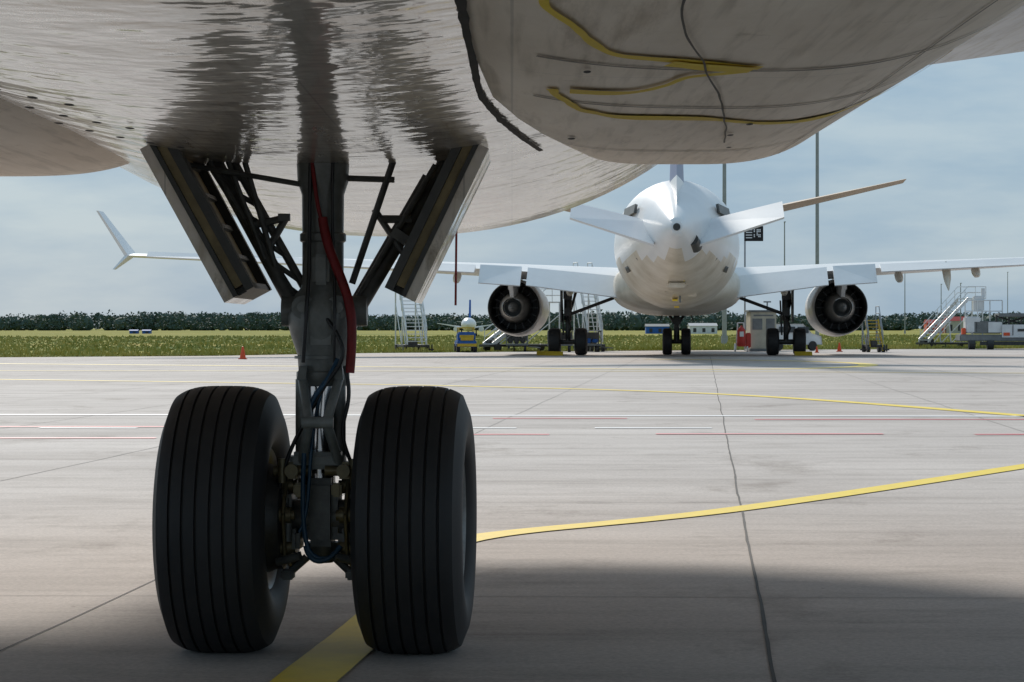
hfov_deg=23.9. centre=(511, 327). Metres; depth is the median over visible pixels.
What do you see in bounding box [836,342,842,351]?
traffic cone
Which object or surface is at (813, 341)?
white van
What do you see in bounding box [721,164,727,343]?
floodlight mast
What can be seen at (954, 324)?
walls
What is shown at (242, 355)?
traffic cone
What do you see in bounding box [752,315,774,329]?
window
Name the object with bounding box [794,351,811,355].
wheel chock
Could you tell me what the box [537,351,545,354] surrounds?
wheel chock
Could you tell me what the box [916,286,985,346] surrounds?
boarding stairs
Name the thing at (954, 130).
sky
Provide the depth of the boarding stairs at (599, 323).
97.64 m
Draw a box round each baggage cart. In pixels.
[506,334,540,351]
[547,330,574,351]
[574,330,612,351]
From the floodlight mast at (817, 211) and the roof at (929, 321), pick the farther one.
the roof at (929, 321)
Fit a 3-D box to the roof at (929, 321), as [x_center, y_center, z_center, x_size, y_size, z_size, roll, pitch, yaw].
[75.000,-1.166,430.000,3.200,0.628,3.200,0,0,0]
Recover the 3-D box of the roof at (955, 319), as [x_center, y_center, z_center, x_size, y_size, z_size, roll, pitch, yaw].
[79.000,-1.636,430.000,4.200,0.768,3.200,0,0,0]
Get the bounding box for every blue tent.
[129,330,139,333]
[142,330,151,333]
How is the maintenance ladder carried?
on the concrete apron
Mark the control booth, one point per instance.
(759, 323)
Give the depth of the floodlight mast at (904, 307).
399.96 m
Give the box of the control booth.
[744,301,775,350]
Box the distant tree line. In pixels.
[0,309,1023,330]
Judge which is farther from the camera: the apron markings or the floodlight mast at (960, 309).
the floodlight mast at (960, 309)
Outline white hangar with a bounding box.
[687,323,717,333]
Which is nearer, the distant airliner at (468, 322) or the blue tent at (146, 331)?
the distant airliner at (468, 322)
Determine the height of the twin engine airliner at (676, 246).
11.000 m
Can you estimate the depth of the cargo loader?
106.25 m
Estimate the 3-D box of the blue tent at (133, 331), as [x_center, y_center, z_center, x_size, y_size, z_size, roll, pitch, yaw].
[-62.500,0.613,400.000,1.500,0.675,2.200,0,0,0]
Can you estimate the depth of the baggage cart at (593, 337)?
95.54 m
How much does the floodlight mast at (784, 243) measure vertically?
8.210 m
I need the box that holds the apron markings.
[0,359,1023,681]
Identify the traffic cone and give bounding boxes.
[238,346,246,358]
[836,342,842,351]
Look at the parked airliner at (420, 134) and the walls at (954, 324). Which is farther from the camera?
the walls at (954, 324)
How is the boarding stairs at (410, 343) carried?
on the ground at (113, 333)
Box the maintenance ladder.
[860,306,888,351]
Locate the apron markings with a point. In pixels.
(338, 653)
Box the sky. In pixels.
[0,51,1023,327]
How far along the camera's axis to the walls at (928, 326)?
428.50 m
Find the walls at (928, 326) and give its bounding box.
[924,323,943,332]
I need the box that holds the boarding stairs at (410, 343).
[394,293,433,350]
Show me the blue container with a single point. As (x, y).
(654, 328)
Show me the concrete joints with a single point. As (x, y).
(586, 411)
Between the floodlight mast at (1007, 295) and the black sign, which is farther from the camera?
the floodlight mast at (1007, 295)
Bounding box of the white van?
[776,324,821,350]
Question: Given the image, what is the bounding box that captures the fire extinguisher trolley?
[734,322,750,350]
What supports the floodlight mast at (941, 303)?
on the ground at (113, 333)
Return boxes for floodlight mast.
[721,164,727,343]
[784,221,785,265]
[815,132,818,334]
[904,278,905,333]
[940,284,941,331]
[960,283,961,332]
[1007,272,1007,324]
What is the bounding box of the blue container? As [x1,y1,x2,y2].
[645,324,669,333]
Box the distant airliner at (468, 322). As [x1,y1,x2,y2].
[437,300,493,335]
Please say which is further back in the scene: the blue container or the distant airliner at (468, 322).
the blue container
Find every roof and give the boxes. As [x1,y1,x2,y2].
[923,320,943,322]
[944,317,964,320]
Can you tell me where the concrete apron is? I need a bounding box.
[0,349,1023,681]
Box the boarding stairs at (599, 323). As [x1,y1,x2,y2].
[573,262,606,351]
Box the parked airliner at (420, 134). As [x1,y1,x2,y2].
[0,0,1023,653]
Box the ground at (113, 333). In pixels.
[0,328,1002,356]
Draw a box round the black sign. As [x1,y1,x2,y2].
[744,226,762,350]
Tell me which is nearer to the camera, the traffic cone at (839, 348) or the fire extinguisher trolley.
the traffic cone at (839, 348)
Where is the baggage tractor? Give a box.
[454,327,476,351]
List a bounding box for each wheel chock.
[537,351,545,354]
[546,351,562,355]
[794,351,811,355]
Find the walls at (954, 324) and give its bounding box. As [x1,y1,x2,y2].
[944,321,962,332]
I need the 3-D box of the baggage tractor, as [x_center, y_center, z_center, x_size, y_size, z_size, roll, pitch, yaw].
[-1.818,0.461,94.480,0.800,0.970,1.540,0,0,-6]
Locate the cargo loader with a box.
[955,288,1023,348]
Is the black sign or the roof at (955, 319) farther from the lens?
the roof at (955, 319)
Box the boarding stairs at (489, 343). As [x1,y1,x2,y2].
[479,288,559,350]
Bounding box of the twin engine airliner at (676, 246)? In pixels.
[97,164,1023,354]
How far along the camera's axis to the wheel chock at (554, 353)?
82.73 m
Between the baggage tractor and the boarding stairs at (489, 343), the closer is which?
the baggage tractor
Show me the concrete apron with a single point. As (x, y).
(664, 601)
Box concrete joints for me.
[0,357,1023,681]
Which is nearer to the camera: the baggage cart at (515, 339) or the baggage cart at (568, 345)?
the baggage cart at (568, 345)

